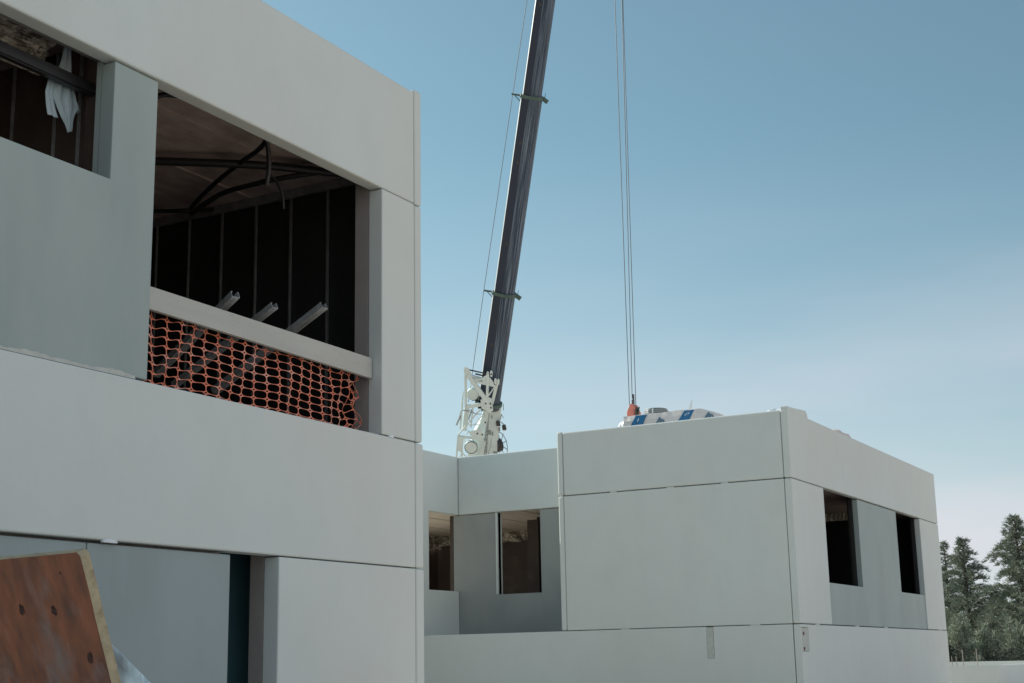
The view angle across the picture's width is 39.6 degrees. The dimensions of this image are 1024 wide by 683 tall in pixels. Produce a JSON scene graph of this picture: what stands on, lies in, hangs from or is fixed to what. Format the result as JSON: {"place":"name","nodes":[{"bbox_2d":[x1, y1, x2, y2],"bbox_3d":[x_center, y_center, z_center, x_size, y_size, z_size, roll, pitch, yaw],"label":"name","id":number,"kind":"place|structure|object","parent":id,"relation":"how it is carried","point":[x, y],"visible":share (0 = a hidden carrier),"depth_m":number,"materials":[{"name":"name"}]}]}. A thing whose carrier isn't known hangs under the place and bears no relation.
{"place":"outdoors","nodes":[
{"label":"outdoors","id":0,"kind":"place"},
{"bbox_2d":[0,0,423,682],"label":"concrete building","id":1,"kind":"structure","parent":0,"point":[258,154],"depth_m":12.64,"materials":[{"name":"concrete"}]},
{"bbox_2d":[45,47,79,132],"bbox_3d":[-3.689,-2.083,11.748,0.062,0.725,0.410,-8,-15,28],"label":"plastic film","id":2,"kind":"object","parent":1,"relation":"hanging from","point":[63,97],"visible":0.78,"depth_m":11.71,"materials":[{"name":"white plastic"}]},
{"bbox_2d":[152,291,239,377],"bbox_3d":[-2.911,-0.052,13.018,1.322,0.578,0.080,-13,-18,43],"label":"metal channel","id":3,"kind":"object","parent":1,"relation":"attached to","point":[227,301],"visible":0.61,"depth_m":13.04,"materials":[{"name":"metal"}]},
{"bbox_2d":[171,302,277,386],"bbox_3d":[-2.728,0.047,13.434,1.383,0.623,0.072,-10,-16,35],"label":"metal channel","id":4,"kind":"object","parent":1,"relation":"attached to","point":[265,312],"visible":0.62,"depth_m":13.45,"materials":[{"name":"metal"}]},
{"bbox_2d":[144,311,361,428],"bbox_3d":[-2.309,0.319,13.010,0.086,0.749,3.160,-8,-15,28],"label":"safety net","id":5,"kind":"object","parent":1,"relation":"attached to","point":[204,342],"visible":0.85,"depth_m":12.90,"materials":[{"name":"orange plastic"}]},
{"bbox_2d":[149,286,371,378],"bbox_3d":[-2.241,-0.046,13.077,0.045,0.250,3.270,-8,-15,28],"label":"timber plank","id":6,"kind":"object","parent":1,"relation":"attached to","point":[172,305],"visible":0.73,"depth_m":12.91,"materials":[{"name":"beige wood"}]},
{"bbox_2d":[211,302,327,393],"bbox_3d":[-2.403,0.077,14.032,1.378,0.755,0.089,-8,-15,28],"label":"metal channel","id":7,"kind":"object","parent":1,"relation":"attached to","point":[308,317],"visible":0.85,"depth_m":14.02,"materials":[{"name":"metal"}]},
{"bbox_2d":[262,0,1023,617],"label":"sky","id":8,"kind":"structure","parent":0,"point":[826,221],"materials":[{"name":"blue"}]},
{"bbox_2d":[419,406,950,682],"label":"concrete building","id":9,"kind":"structure","parent":0,"point":[785,544],"depth_m":27.76,"materials":[{"name":"white concrete"}]},
{"bbox_2d":[623,408,724,425],"bbox_3d":[3.594,2.106,29.738,2.310,1.101,1.573,-8,-15,28],"label":"wrapped bundle","id":10,"kind":"object","parent":9,"relation":"on","point":[669,416],"visible":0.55,"depth_m":29.20,"materials":[{"name":"white plastic"}]},
{"bbox_2d":[644,408,667,413],"bbox_3d":[3.059,1.543,30.263,0.531,0.212,0.577,-8,-15,28],"label":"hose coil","id":11,"kind":"object","parent":10,"relation":"on","point":[654,410],"visible":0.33,"depth_m":30.07,"materials":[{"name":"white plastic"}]},
{"bbox_2d":[833,429,850,437],"bbox_3d":[7.102,2.406,31.113,0.708,0.964,1.295,-8,-15,28],"label":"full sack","id":12,"kind":"object","parent":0,"point":[838,430],"visible":0.16,"depth_m":31.03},
{"bbox_2d":[950,664,1023,682],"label":"wall","id":13,"kind":"structure","parent":0,"point":[1013,673],"depth_m":46.68,"materials":[{"name":"white concrete"}]},
{"label":"ground","id":14,"kind":"structure","parent":0,"visible":0},
{"bbox_2d":[0,549,120,682],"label":"plywood board","id":15,"kind":"object","parent":14,"relation":"on","point":[53,627],"visible":1,"depth_m":4.42,"materials":[{"name":"brown wood"}]},
{"bbox_2d":[112,645,150,682],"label":"plastic film","id":16,"kind":"object","parent":14,"relation":"on","point":[128,671],"visible":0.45,"depth_m":4.62,"materials":[{"name":"clear plastic"}]},
{"bbox_2d":[456,0,635,457],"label":"mobile crane","id":17,"kind":"object","parent":14,"relation":"on","point":[485,396],"visible":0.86,"depth_m":58.59,"materials":[{"name":"grey metal"}]},
{"bbox_2d":[627,394,640,415],"bbox_3d":[3.500,2.224,40.306,0.319,1.495,0.496,-8,-15,28],"label":"hook block","id":18,"kind":"object","parent":17,"relation":"hanging from","point":[633,410],"depth_m":40.27,"materials":[{"name":"red paint"}]},
{"bbox_2d":[940,548,949,630],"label":"cedar tree","id":19,"kind":"object","parent":14,"relation":"on","point":[946,604],"visible":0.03,"depth_m":111.20,"materials":[{"name":"green plant"}]},
{"bbox_2d":[939,540,974,625],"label":"tree","id":20,"kind":"object","parent":14,"relation":"on","point":[944,555],"visible":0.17,"depth_m":114.58,"materials":[{"name":"green plant"}]},
{"bbox_2d":[948,643,971,661],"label":"shrub","id":21,"kind":"object","parent":14,"relation":"on","point":[958,655],"visible":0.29,"depth_m":88.16,"materials":[{"name":"green plant"}]},
{"bbox_2d":[947,611,973,661],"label":"shrub","id":22,"kind":"object","parent":14,"relation":"on","point":[958,633],"visible":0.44,"depth_m":93.43,"materials":[{"name":"green plant"}]},
{"bbox_2d":[951,638,984,661],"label":"shrub","id":23,"kind":"object","parent":14,"relation":"on","point":[972,645],"visible":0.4,"depth_m":89.25,"materials":[{"name":"green plant"}]},
{"bbox_2d":[942,535,1010,646],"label":"cedar tree","id":24,"kind":"object","parent":14,"relation":"on","point":[965,582],"visible":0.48,"depth_m":108.84,"materials":[{"name":"green plant"}]},
{"bbox_2d":[950,661,1023,665],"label":"wall","id":25,"kind":"structure","parent":14,"relation":"on","point":[984,663],"depth_m":56.72,"materials":[{"name":"white concrete"}]},
{"bbox_2d":[974,622,1004,660],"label":"shrub","id":26,"kind":"object","parent":14,"relation":"on","point":[983,639],"visible":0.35,"depth_m":94.74,"materials":[{"name":"green plant"}]},
{"bbox_2d":[964,513,1023,649],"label":"pine tree","id":27,"kind":"object","parent":14,"relation":"on","point":[1014,563],"visible":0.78,"depth_m":103.86,"materials":[{"name":"green plant"}]},
{"bbox_2d":[981,589,1013,655],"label":"cedar tree","id":28,"kind":"object","parent":14,"relation":"on","point":[1004,598],"visible":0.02,"depth_m":115.12,"materials":[{"name":"green plant"}]},
{"bbox_2d":[979,637,1023,660],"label":"shrub","id":29,"kind":"object","parent":14,"relation":"on","point":[1008,654],"visible":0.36,"depth_m":88.79,"materials":[{"name":"green plant"}]},
{"bbox_2d":[1001,616,1023,660],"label":"shrub","id":30,"kind":"object","parent":14,"relation":"on","point":[1017,636],"visible":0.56,"depth_m":90.31,"materials":[{"name":"green plant"}]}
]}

